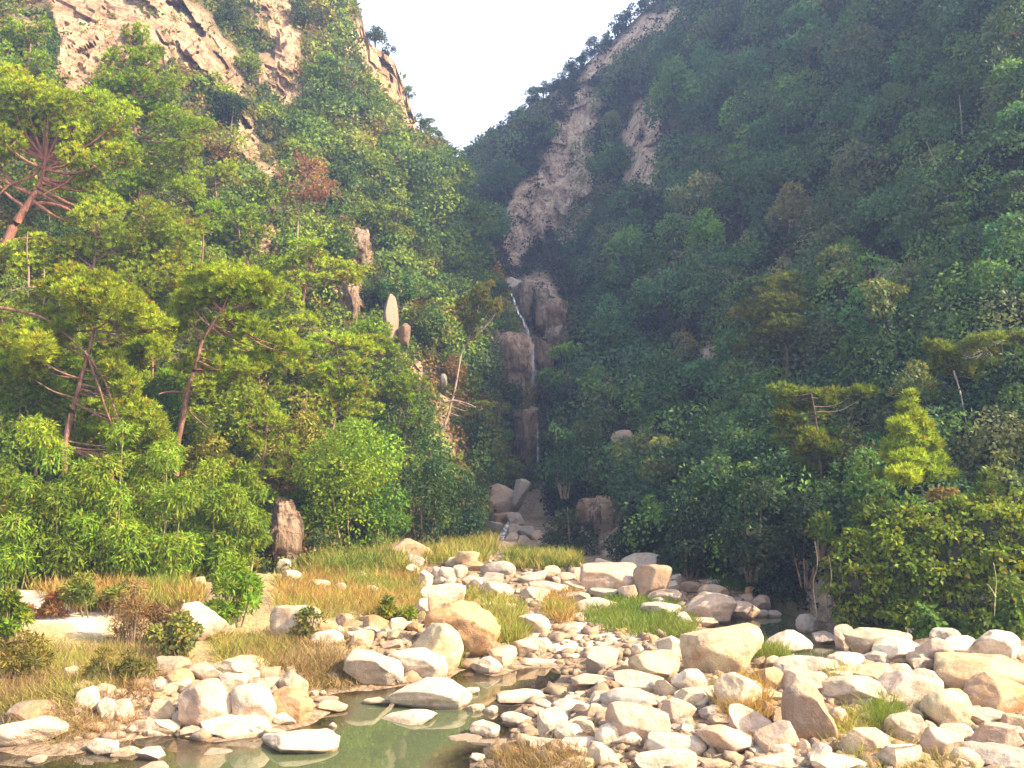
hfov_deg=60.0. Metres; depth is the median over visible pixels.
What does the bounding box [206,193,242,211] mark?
broadleaf tree
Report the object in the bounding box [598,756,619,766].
river stone
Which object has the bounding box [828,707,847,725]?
boulder
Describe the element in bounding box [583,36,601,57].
broadleaf tree
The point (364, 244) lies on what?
rock
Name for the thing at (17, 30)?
feathery pine
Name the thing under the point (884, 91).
broadleaf tree
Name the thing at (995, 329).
broadleaf tree
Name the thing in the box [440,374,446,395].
rock pillar
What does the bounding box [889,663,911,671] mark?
river stone
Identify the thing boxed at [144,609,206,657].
shrub
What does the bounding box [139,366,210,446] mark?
feathery pine
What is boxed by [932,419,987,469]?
broadleaf tree
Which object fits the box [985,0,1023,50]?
broadleaf tree
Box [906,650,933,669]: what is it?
river stone
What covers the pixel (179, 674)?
boulder
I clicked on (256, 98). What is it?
undergrowth
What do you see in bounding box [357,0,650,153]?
sky
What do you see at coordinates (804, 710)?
boulder
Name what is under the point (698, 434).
broadleaf tree
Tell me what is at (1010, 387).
broadleaf tree
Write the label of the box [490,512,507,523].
rock
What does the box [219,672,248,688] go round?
boulder
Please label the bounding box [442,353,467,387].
broadleaf tree
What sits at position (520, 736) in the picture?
river stone
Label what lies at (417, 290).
broadleaf tree
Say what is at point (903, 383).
broadleaf tree
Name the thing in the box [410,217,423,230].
broadleaf tree
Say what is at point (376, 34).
broadleaf tree
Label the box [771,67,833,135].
broadleaf tree
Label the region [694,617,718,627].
boulder
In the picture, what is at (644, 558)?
boulder
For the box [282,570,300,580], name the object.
boulder
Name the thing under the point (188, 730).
boulder
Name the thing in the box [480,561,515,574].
boulder
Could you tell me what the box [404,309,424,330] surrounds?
broadleaf tree
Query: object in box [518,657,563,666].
boulder
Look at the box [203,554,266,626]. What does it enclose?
shrub
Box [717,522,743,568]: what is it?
broadleaf tree
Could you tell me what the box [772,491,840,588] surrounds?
shrub
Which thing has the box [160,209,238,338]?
feathery pine
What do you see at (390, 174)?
broadleaf tree
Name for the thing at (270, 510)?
broadleaf tree
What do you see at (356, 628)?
river stone
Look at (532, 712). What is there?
boulder
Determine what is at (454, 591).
boulder
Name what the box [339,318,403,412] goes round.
feathery pine
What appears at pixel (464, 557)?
river stone
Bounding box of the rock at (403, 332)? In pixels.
[397,323,410,346]
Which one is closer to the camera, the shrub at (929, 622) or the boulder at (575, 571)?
the shrub at (929, 622)
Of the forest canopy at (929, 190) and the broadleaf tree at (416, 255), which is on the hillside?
the broadleaf tree at (416, 255)
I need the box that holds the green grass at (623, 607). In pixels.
[358,530,932,733]
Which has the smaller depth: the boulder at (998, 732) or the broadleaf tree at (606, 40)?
the boulder at (998, 732)
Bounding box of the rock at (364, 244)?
[349,227,371,268]
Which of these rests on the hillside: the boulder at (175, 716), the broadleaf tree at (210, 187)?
the broadleaf tree at (210, 187)
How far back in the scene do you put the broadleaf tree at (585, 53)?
174.75 m
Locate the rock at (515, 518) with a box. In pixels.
[507,512,524,524]
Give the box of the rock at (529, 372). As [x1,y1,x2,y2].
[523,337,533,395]
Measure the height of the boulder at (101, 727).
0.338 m
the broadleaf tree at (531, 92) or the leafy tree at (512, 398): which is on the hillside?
the leafy tree at (512, 398)
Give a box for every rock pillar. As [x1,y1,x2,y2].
[268,497,303,569]
[383,293,398,343]
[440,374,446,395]
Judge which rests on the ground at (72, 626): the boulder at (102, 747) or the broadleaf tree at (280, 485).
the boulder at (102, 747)
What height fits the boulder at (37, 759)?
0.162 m
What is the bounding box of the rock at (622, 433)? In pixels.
[611,430,631,445]
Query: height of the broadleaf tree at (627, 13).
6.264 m
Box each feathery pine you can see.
[0,14,61,105]
[0,223,77,321]
[0,300,43,360]
[0,348,72,477]
[21,144,103,233]
[40,183,132,275]
[51,339,101,430]
[69,394,138,484]
[73,299,170,394]
[102,318,177,425]
[119,178,205,271]
[128,249,191,368]
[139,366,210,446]
[141,108,204,200]
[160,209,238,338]
[182,317,253,397]
[184,157,253,238]
[188,354,269,443]
[210,201,281,267]
[223,389,305,483]
[237,329,295,400]
[251,272,307,341]
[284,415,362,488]
[300,350,375,448]
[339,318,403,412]
[365,368,430,456]
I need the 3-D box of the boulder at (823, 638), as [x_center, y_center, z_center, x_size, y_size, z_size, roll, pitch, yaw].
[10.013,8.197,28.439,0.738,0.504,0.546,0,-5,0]
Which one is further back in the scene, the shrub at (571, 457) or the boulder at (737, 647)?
the shrub at (571, 457)
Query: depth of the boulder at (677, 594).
33.61 m
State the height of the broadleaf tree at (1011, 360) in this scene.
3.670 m
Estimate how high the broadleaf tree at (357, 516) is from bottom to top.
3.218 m
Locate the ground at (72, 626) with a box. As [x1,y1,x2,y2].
[0,480,1023,767]
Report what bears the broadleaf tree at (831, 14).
on the mountain
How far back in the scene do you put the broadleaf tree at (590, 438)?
66.14 m
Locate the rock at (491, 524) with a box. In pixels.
[481,521,503,531]
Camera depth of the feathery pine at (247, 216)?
68.60 m
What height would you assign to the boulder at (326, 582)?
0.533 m
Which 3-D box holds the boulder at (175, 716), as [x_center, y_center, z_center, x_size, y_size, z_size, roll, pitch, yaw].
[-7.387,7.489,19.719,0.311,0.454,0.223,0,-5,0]
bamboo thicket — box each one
[0,412,60,590]
[6,428,107,584]
[59,417,166,577]
[117,436,208,583]
[173,456,257,580]
[218,461,273,573]
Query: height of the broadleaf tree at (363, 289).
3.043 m
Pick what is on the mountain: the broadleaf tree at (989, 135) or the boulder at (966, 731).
the broadleaf tree at (989, 135)
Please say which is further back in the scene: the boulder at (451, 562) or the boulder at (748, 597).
the boulder at (451, 562)
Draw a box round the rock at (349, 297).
[337,274,360,327]
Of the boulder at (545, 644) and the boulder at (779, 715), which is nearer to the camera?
the boulder at (779, 715)
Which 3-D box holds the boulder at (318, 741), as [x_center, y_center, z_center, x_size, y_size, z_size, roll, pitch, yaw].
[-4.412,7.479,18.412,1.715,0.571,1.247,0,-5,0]
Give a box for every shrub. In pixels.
[0,586,35,647]
[0,625,58,678]
[22,587,71,619]
[57,570,142,617]
[81,645,160,681]
[105,577,157,647]
[141,599,184,645]
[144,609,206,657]
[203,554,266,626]
[282,604,325,638]
[355,439,413,551]
[374,594,419,620]
[378,274,421,311]
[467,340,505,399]
[538,507,601,554]
[544,422,584,498]
[602,520,655,561]
[656,491,728,580]
[715,475,785,582]
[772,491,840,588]
[803,508,839,560]
[847,475,931,530]
[906,601,948,640]
[921,484,963,507]
[957,607,1005,638]
[968,467,1008,499]
[987,571,1023,639]
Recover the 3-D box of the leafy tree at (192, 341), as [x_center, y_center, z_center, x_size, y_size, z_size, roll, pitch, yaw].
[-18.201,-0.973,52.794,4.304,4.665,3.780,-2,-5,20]
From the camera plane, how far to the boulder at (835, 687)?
18.30 m
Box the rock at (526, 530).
[519,526,535,539]
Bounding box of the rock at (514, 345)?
[485,330,529,402]
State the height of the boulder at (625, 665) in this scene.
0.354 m
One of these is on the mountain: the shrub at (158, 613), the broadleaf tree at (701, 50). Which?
the broadleaf tree at (701, 50)
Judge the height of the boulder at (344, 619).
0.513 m
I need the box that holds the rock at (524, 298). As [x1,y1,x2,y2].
[515,281,534,322]
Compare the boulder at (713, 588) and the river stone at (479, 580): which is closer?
the boulder at (713, 588)
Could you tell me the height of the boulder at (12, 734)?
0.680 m
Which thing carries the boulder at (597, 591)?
on the ground at (72, 626)
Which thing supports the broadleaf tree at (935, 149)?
on the mountain
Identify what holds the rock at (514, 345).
on the hillside
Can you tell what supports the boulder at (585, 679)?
on the ground at (72, 626)
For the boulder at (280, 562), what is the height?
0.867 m
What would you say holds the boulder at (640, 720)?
on the ground at (72, 626)
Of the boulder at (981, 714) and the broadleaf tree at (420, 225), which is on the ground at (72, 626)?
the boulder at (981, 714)
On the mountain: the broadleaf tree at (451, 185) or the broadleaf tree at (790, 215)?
the broadleaf tree at (790, 215)
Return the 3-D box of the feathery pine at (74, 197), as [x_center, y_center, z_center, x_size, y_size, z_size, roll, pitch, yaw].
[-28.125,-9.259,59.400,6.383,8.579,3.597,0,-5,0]
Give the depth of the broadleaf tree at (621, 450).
55.65 m
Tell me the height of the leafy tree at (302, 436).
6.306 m
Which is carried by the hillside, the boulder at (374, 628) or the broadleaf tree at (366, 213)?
the broadleaf tree at (366, 213)
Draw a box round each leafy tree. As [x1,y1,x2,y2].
[0,51,31,137]
[0,272,40,328]
[0,378,43,477]
[3,32,62,83]
[19,377,101,475]
[20,211,92,271]
[54,312,129,382]
[82,296,157,357]
[103,372,202,479]
[167,337,239,401]
[172,414,247,498]
[174,241,226,272]
[198,381,286,477]
[205,193,263,248]
[207,89,250,137]
[249,357,300,409]
[256,387,332,490]
[288,415,407,548]
[366,395,435,467]
[393,422,463,546]
[426,468,490,540]
[463,400,498,482]
[469,231,496,270]
[492,377,524,430]
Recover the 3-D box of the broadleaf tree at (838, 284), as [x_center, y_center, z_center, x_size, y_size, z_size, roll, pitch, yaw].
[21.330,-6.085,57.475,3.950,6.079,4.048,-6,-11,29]
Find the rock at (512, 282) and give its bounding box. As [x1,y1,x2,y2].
[504,277,521,296]
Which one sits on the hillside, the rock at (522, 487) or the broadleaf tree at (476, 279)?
the broadleaf tree at (476, 279)
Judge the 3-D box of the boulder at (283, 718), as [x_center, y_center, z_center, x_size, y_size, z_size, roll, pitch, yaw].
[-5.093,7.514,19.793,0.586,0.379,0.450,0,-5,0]
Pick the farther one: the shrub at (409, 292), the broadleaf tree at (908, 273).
the shrub at (409, 292)
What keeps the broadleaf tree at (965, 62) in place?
on the mountain
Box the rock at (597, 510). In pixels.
[576,495,622,540]
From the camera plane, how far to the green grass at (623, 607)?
30.65 m
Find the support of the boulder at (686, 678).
on the ground at (72, 626)
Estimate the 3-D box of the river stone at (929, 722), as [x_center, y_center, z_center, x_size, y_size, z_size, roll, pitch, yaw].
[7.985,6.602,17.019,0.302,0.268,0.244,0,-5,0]
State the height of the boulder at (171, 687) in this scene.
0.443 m
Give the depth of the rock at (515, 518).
61.46 m
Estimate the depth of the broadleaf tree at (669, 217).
97.26 m
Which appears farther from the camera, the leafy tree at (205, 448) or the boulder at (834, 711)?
the leafy tree at (205, 448)
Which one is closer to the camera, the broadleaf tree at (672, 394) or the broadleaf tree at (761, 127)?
the broadleaf tree at (672, 394)
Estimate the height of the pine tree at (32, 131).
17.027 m
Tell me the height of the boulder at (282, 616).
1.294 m
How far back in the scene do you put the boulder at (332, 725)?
19.61 m
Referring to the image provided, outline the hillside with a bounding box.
[0,0,519,587]
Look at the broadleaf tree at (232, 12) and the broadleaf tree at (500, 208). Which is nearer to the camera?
the broadleaf tree at (232, 12)
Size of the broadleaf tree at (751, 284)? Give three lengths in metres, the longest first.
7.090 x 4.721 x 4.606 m
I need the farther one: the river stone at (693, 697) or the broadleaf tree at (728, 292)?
the broadleaf tree at (728, 292)
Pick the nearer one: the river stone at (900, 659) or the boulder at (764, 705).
the boulder at (764, 705)
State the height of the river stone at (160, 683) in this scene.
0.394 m
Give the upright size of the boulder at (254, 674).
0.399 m
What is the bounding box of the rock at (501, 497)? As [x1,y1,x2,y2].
[486,483,521,519]
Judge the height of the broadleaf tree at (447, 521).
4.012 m
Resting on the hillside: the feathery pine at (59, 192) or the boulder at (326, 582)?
the feathery pine at (59, 192)
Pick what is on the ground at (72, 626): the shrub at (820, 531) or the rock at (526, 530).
the rock at (526, 530)
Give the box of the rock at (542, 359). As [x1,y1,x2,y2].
[531,336,554,399]
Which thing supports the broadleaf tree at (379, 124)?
on the hillside
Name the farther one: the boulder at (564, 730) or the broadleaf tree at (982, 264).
the broadleaf tree at (982, 264)
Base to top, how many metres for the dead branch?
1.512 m
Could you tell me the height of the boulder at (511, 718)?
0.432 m
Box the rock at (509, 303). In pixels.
[490,298,516,322]
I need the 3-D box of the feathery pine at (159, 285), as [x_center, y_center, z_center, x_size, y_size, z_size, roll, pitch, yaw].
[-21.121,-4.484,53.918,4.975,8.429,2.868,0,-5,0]
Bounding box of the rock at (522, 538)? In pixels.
[517,535,530,541]
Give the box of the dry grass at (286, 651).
[0,520,977,767]
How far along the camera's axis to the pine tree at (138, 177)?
60.91 m
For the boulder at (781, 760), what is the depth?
14.82 m
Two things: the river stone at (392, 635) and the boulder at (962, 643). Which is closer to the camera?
the boulder at (962, 643)
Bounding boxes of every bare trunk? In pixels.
[926,142,942,177]
[959,95,962,134]
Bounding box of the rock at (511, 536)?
[505,533,518,539]
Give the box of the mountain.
[466,0,1023,621]
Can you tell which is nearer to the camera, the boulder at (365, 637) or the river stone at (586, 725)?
the river stone at (586, 725)
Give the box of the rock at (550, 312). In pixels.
[535,298,567,336]
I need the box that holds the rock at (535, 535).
[530,530,543,540]
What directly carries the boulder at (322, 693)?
in the water
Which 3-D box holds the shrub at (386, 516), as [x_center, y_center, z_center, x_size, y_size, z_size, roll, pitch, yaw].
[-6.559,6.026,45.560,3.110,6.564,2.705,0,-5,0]
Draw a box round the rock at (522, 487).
[512,479,531,507]
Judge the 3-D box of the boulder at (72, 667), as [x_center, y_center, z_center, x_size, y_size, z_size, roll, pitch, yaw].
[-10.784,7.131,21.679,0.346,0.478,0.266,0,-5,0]
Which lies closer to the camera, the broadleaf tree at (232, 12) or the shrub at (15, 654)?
the shrub at (15, 654)
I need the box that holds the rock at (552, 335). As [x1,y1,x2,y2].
[541,324,569,347]
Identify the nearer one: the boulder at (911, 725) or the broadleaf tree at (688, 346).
the boulder at (911, 725)
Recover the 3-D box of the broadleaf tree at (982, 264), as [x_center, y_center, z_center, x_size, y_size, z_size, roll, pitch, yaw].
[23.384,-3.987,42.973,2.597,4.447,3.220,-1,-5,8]
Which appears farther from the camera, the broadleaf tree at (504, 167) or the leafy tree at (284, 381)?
the broadleaf tree at (504, 167)
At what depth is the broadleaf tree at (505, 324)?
84.73 m
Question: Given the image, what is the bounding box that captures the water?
[131,609,844,767]
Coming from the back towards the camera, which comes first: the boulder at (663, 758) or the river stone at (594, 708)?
the river stone at (594, 708)
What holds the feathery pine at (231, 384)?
on the hillside
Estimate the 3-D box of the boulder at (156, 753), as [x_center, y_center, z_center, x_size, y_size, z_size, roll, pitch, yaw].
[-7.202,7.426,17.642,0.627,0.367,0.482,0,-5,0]
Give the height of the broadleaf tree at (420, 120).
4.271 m
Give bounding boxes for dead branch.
[987,562,996,615]
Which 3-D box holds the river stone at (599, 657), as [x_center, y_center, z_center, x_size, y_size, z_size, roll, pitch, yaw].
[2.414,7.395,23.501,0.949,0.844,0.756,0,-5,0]
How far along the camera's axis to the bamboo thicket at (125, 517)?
33.64 m
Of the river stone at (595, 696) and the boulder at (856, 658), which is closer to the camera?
the river stone at (595, 696)
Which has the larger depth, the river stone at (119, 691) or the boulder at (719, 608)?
the boulder at (719, 608)
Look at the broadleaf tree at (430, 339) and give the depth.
76.59 m
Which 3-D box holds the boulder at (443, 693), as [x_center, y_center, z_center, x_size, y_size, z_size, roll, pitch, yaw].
[-1.937,7.660,21.649,1.930,0.829,1.439,-1,-5,11]
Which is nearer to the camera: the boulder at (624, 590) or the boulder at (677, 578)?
the boulder at (624, 590)
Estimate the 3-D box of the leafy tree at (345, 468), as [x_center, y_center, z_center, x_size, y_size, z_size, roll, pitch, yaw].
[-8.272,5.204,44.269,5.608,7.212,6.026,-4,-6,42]
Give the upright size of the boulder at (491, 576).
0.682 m
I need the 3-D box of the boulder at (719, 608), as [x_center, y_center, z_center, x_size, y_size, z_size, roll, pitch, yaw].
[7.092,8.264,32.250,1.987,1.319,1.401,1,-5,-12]
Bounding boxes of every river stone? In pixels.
[112,688,126,699]
[122,691,139,699]
[147,676,167,689]
[148,699,174,718]
[172,678,191,687]
[252,680,265,684]
[343,631,355,640]
[348,627,362,631]
[387,631,403,639]
[456,551,478,564]
[472,577,482,585]
[514,589,521,593]
[515,733,529,747]
[552,576,560,582]
[561,761,576,767]
[564,695,579,698]
[564,710,570,718]
[568,755,595,767]
[571,719,593,732]
[572,702,589,712]
[573,691,585,696]
[585,645,619,672]
[586,703,605,717]
[589,691,606,703]
[589,740,602,745]
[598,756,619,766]
[612,732,641,745]
[641,700,656,707]
[649,681,655,689]
[651,597,663,601]
[654,679,677,695]
[654,696,666,701]
[668,580,677,588]
[671,723,680,729]
[676,689,705,705]
[676,723,693,732]
[695,723,706,728]
[698,757,722,767]
[707,675,717,685]
[731,727,752,737]
[744,697,755,705]
[748,746,760,752]
[750,727,759,734]
[770,744,793,753]
[781,664,791,671]
[802,760,811,766]
[827,671,851,676]
[851,697,874,705]
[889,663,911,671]
[891,658,905,661]
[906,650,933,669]
[912,668,939,678]
[925,720,935,725]
[948,747,981,767]
[1011,725,1023,732]
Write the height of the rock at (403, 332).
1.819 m
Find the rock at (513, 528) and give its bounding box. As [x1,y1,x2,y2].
[507,523,521,534]
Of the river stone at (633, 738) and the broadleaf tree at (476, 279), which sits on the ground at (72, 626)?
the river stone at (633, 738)
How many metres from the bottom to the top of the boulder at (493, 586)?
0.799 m
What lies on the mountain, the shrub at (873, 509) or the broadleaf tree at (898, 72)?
the broadleaf tree at (898, 72)
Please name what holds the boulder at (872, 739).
on the ground at (72, 626)
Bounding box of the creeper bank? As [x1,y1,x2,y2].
[812,484,1023,632]
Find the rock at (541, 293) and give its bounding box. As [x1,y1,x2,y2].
[532,287,549,326]
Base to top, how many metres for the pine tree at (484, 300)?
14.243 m
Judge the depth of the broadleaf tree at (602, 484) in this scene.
58.28 m
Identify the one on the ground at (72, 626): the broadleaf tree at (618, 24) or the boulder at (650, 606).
the boulder at (650, 606)
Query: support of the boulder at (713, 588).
on the ground at (72, 626)
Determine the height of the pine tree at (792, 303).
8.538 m
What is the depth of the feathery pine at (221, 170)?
72.11 m
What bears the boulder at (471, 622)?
on the ground at (72, 626)
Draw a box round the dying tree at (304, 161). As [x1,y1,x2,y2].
[274,150,342,307]
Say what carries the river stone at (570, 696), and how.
on the ground at (72, 626)
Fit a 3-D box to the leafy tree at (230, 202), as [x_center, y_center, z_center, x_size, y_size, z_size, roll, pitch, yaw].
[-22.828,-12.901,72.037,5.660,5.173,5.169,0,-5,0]
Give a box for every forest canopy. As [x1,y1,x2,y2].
[209,0,510,512]
[457,0,1023,582]
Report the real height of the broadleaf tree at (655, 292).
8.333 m
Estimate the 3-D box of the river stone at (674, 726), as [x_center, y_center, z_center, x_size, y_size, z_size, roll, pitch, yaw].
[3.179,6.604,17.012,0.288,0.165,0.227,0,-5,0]
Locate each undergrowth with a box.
[0,0,540,588]
[454,0,1023,627]
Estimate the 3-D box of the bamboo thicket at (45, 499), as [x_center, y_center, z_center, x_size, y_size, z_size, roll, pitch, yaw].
[-17.215,5.065,33.729,3.973,6.841,3.711,0,-5,0]
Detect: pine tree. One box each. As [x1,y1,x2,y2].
[0,61,145,277]
[0,231,108,307]
[0,259,183,474]
[41,195,207,346]
[81,20,227,232]
[158,258,312,475]
[245,234,375,333]
[266,309,387,443]
[440,279,508,438]
[723,269,833,378]
[765,380,882,499]
[863,387,969,496]
[920,328,1023,434]
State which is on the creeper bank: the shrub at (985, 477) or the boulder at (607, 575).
the shrub at (985, 477)
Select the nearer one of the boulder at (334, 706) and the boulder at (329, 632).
the boulder at (334, 706)
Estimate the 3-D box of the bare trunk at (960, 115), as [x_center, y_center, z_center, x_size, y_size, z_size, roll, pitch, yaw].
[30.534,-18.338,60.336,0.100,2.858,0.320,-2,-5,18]
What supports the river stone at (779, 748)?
on the ground at (72, 626)
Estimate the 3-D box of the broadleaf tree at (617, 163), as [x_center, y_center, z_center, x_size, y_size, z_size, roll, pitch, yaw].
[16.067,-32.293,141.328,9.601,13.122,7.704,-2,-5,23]
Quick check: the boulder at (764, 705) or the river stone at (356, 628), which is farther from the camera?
the river stone at (356, 628)
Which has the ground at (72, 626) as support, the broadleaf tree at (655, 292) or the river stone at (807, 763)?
the river stone at (807, 763)
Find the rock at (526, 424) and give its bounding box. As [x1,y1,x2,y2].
[512,406,538,480]
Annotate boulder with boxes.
[0,715,69,746]
[5,699,57,722]
[25,755,47,764]
[63,666,78,679]
[74,686,99,710]
[81,722,107,732]
[86,738,118,755]
[96,697,114,719]
[97,683,116,697]
[110,746,140,760]
[114,699,134,721]
[116,725,127,730]
[126,725,135,733]
[130,719,181,734]
[135,746,165,760]
[137,707,175,719]
[140,761,168,767]
[146,730,166,736]
[151,692,166,701]
[153,656,191,676]
[157,683,179,691]
[163,668,194,682]
[169,601,228,641]
[172,711,179,721]
[178,678,231,726]
[180,725,200,736]
[187,662,221,679]
[192,577,205,584]
[200,712,271,738]
[203,748,232,754]
[212,655,270,672]
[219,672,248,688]
[223,615,235,630]
[230,683,276,718]
[243,669,259,680]
[243,714,265,726]
[256,677,280,688]
[261,728,339,753]
[263,728,285,734]
[269,605,316,638]
[272,686,313,722]
[272,712,295,724]
[275,559,290,573]
[278,670,308,691]
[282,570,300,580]
[310,579,329,589]
[310,690,318,697]
[311,629,343,645]
[315,696,338,701]
[316,619,337,630]
[316,700,347,712]
[319,690,326,695]
[328,722,336,727]
[336,613,353,626]
[343,648,403,685]
[350,629,373,649]
[362,625,379,632]
[362,697,389,704]
[363,615,390,629]
[381,709,437,724]
[382,639,402,648]
[386,538,430,557]
[387,647,447,677]
[388,677,471,709]
[390,617,407,631]
[406,564,419,574]
[407,554,424,566]
[407,620,419,632]
[409,623,463,675]
[414,597,440,612]
[419,570,433,585]
[420,583,465,600]
[424,597,500,656]
[432,567,439,575]
[433,575,456,583]
[437,567,454,579]
[445,557,458,567]
[447,732,482,740]
[452,564,467,576]
[461,575,476,585]
[462,561,482,570]
[466,687,479,693]
[466,704,484,711]
[466,737,509,747]
[469,656,502,673]
[469,753,486,761]
[470,720,499,737]
[477,581,513,596]
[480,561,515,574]
[482,572,503,582]
[483,705,497,716]
[488,648,515,665]
[495,644,516,659]
[496,689,545,705]
[500,711,531,726]
[509,636,538,656]
[510,728,520,732]
[518,570,546,582]
[518,614,550,632]
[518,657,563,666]
[520,587,549,599]
[526,707,543,717]
[528,581,567,592]
[530,736,551,748]
[534,698,551,708]
[535,599,543,604]
[537,638,552,651]
[537,706,567,736]
[544,565,560,579]
[548,591,590,602]
[552,698,585,711]
[553,648,561,652]
[554,722,581,738]
[557,572,575,580]
[560,735,594,747]
[564,580,584,590]
[567,684,576,691]
[568,716,593,722]
[569,567,579,576]
[570,653,579,657]
[570,746,586,754]
[571,673,614,686]
[578,597,615,608]
[579,562,635,589]
[587,742,618,765]
[589,588,617,597]
[595,558,609,562]
[595,722,619,747]
[598,719,604,726]
[599,687,657,704]
[605,701,670,744]
[613,669,663,692]
[618,585,637,598]
[620,552,659,566]
[622,659,628,669]
[628,650,679,680]
[631,644,643,654]
[633,564,671,597]
[634,746,697,767]
[640,601,680,613]
[646,732,707,756]
[648,589,681,601]
[649,635,658,642]
[655,635,681,656]
[660,698,696,719]
[670,573,682,585]
[671,669,706,689]
[674,685,716,706]
[676,611,692,622]
[679,581,700,592]
[679,623,763,673]
[683,591,736,622]
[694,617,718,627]
[696,724,753,753]
[697,584,728,595]
[698,704,726,718]
[706,579,721,583]
[707,713,728,724]
[713,672,761,711]
[729,703,771,731]
[731,601,759,618]
[734,597,743,600]
[741,593,753,602]
[745,586,756,593]
[746,752,800,767]
[750,595,770,609]
[752,666,783,688]
[753,720,798,752]
[754,699,774,716]
[756,609,768,616]
[762,688,781,700]
[764,655,778,666]
[765,630,812,652]
[768,610,781,616]
[772,709,781,721]
[773,655,839,671]
[781,682,837,739]
[782,669,826,691]
[796,614,817,632]
[796,740,809,749]
[807,742,831,758]
[809,752,867,767]
[812,631,834,646]
[820,675,902,703]
[827,652,864,665]
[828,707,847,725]
[834,624,852,651]
[836,662,892,679]
[839,727,890,754]
[843,627,912,653]
[863,651,890,662]
[872,636,918,659]
[874,744,921,767]
[877,670,943,709]
[884,712,925,743]
[909,658,925,668]
[914,638,953,658]
[919,688,972,725]
[920,725,963,758]
[929,628,960,639]
[933,652,1023,690]
[940,723,973,740]
[945,635,975,652]
[953,758,968,766]
[960,741,1023,767]
[963,672,1023,712]
[970,707,1004,722]
[970,721,1023,746]
[971,630,1021,659]
[1001,713,1023,729]
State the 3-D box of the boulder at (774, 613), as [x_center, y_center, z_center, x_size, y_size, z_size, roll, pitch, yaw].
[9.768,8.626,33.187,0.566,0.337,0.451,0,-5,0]
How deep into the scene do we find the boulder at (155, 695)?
20.28 m
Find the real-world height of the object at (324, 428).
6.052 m
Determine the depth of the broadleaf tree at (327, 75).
103.30 m
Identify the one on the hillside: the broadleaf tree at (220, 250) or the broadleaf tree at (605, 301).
the broadleaf tree at (220, 250)
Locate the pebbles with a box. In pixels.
[66,556,1023,767]
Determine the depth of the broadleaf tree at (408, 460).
57.83 m
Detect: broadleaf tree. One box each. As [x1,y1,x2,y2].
[190,71,237,104]
[190,181,223,206]
[194,212,228,248]
[195,399,223,445]
[205,244,230,266]
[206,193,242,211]
[209,136,240,162]
[215,0,243,33]
[231,50,264,83]
[243,170,280,210]
[244,557,261,571]
[262,459,293,494]
[265,495,288,523]
[282,483,330,515]
[288,0,321,34]
[296,298,316,316]
[298,83,318,109]
[302,51,343,95]
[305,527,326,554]
[308,272,338,305]
[322,158,354,218]
[323,219,358,271]
[327,302,347,325]
[329,214,351,233]
[334,474,363,520]
[346,504,378,534]
[351,140,378,177]
[357,204,375,227]
[358,116,394,143]
[359,284,374,306]
[363,387,390,421]
[365,24,387,47]
[366,277,384,316]
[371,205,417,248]
[374,149,394,175]
[374,167,405,191]
[378,455,411,497]
[382,43,396,56]
[399,456,420,480]
[402,85,415,106]
[403,249,421,265]
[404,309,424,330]
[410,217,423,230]
[411,283,424,302]
[413,112,426,129]
[413,307,446,360]
[419,117,438,133]
[419,399,435,416]
[420,500,451,536]
[434,454,459,472]
[435,130,446,144]
[437,275,468,301]
[438,169,457,193]
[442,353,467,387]
[445,306,463,325]
[453,218,477,246]
[458,399,495,450]
[462,274,497,294]
[467,496,491,523]
[479,202,511,240]
[481,157,528,201]
[485,450,507,484]
[488,279,515,303]
[489,304,521,331]
[494,392,512,414]
[501,456,525,488]
[506,110,513,119]
[523,85,540,104]
[533,368,561,445]
[534,80,551,97]
[535,118,560,148]
[537,341,589,405]
[545,459,586,492]
[549,78,558,91]
[555,71,567,85]
[562,57,579,72]
[563,420,606,468]
[576,49,591,67]
[576,364,626,413]
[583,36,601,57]
[583,139,635,192]
[587,293,629,349]
[587,451,625,494]
[598,109,624,141]
[599,31,613,53]
[600,224,655,292]
[607,432,663,483]
[608,13,627,33]
[617,208,648,230]
[620,2,641,23]
[625,406,657,433]
[627,381,662,416]
[631,267,692,328]
[636,0,653,8]
[636,493,663,546]
[638,435,694,499]
[643,31,694,75]
[646,253,676,279]
[648,53,702,133]
[653,212,685,235]
[656,384,696,425]
[663,170,694,212]
[664,169,731,214]
[670,330,699,362]
[677,132,725,175]
[677,355,717,402]
[683,206,726,276]
[683,419,707,440]
[688,38,725,102]
[690,423,723,456]
[690,453,739,540]
[703,53,756,101]
[707,174,760,235]
[712,428,756,479]
[716,281,766,311]
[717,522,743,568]
[718,96,751,143]
[719,122,778,192]
[719,265,746,284]
[721,357,772,410]
[725,429,788,477]
[728,393,768,438]
[730,461,770,511]
[733,273,772,325]
[741,112,790,168]
[746,365,789,428]
[749,322,809,366]
[752,556,778,586]
[760,100,796,135]
[763,180,813,240]
[766,256,800,289]
[771,0,838,81]
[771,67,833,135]
[776,404,825,460]
[790,304,842,366]
[800,0,851,47]
[807,474,824,504]
[808,402,851,438]
[811,244,866,305]
[814,223,843,261]
[814,480,852,535]
[827,23,889,69]
[827,423,877,477]
[831,467,843,481]
[834,234,875,268]
[836,283,906,349]
[842,251,904,306]
[842,446,898,502]
[857,431,892,467]
[858,276,909,375]
[877,81,912,116]
[884,39,936,84]
[885,359,939,415]
[890,132,913,153]
[891,360,934,394]
[897,260,924,288]
[913,106,967,146]
[913,346,933,368]
[919,450,971,492]
[920,142,967,185]
[921,271,967,317]
[926,201,975,239]
[928,385,967,423]
[929,31,985,92]
[930,0,965,53]
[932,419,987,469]
[940,339,980,380]
[965,256,1023,309]
[966,215,1003,255]
[976,325,1015,374]
[978,108,1006,144]
[979,55,1023,112]
[980,211,1023,282]
[982,448,1023,496]
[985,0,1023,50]
[985,170,1023,214]
[988,28,1023,86]
[989,380,1023,432]
[991,100,1023,144]
[995,348,1023,378]
[1002,274,1023,301]
[1006,325,1023,333]
[1009,64,1023,81]

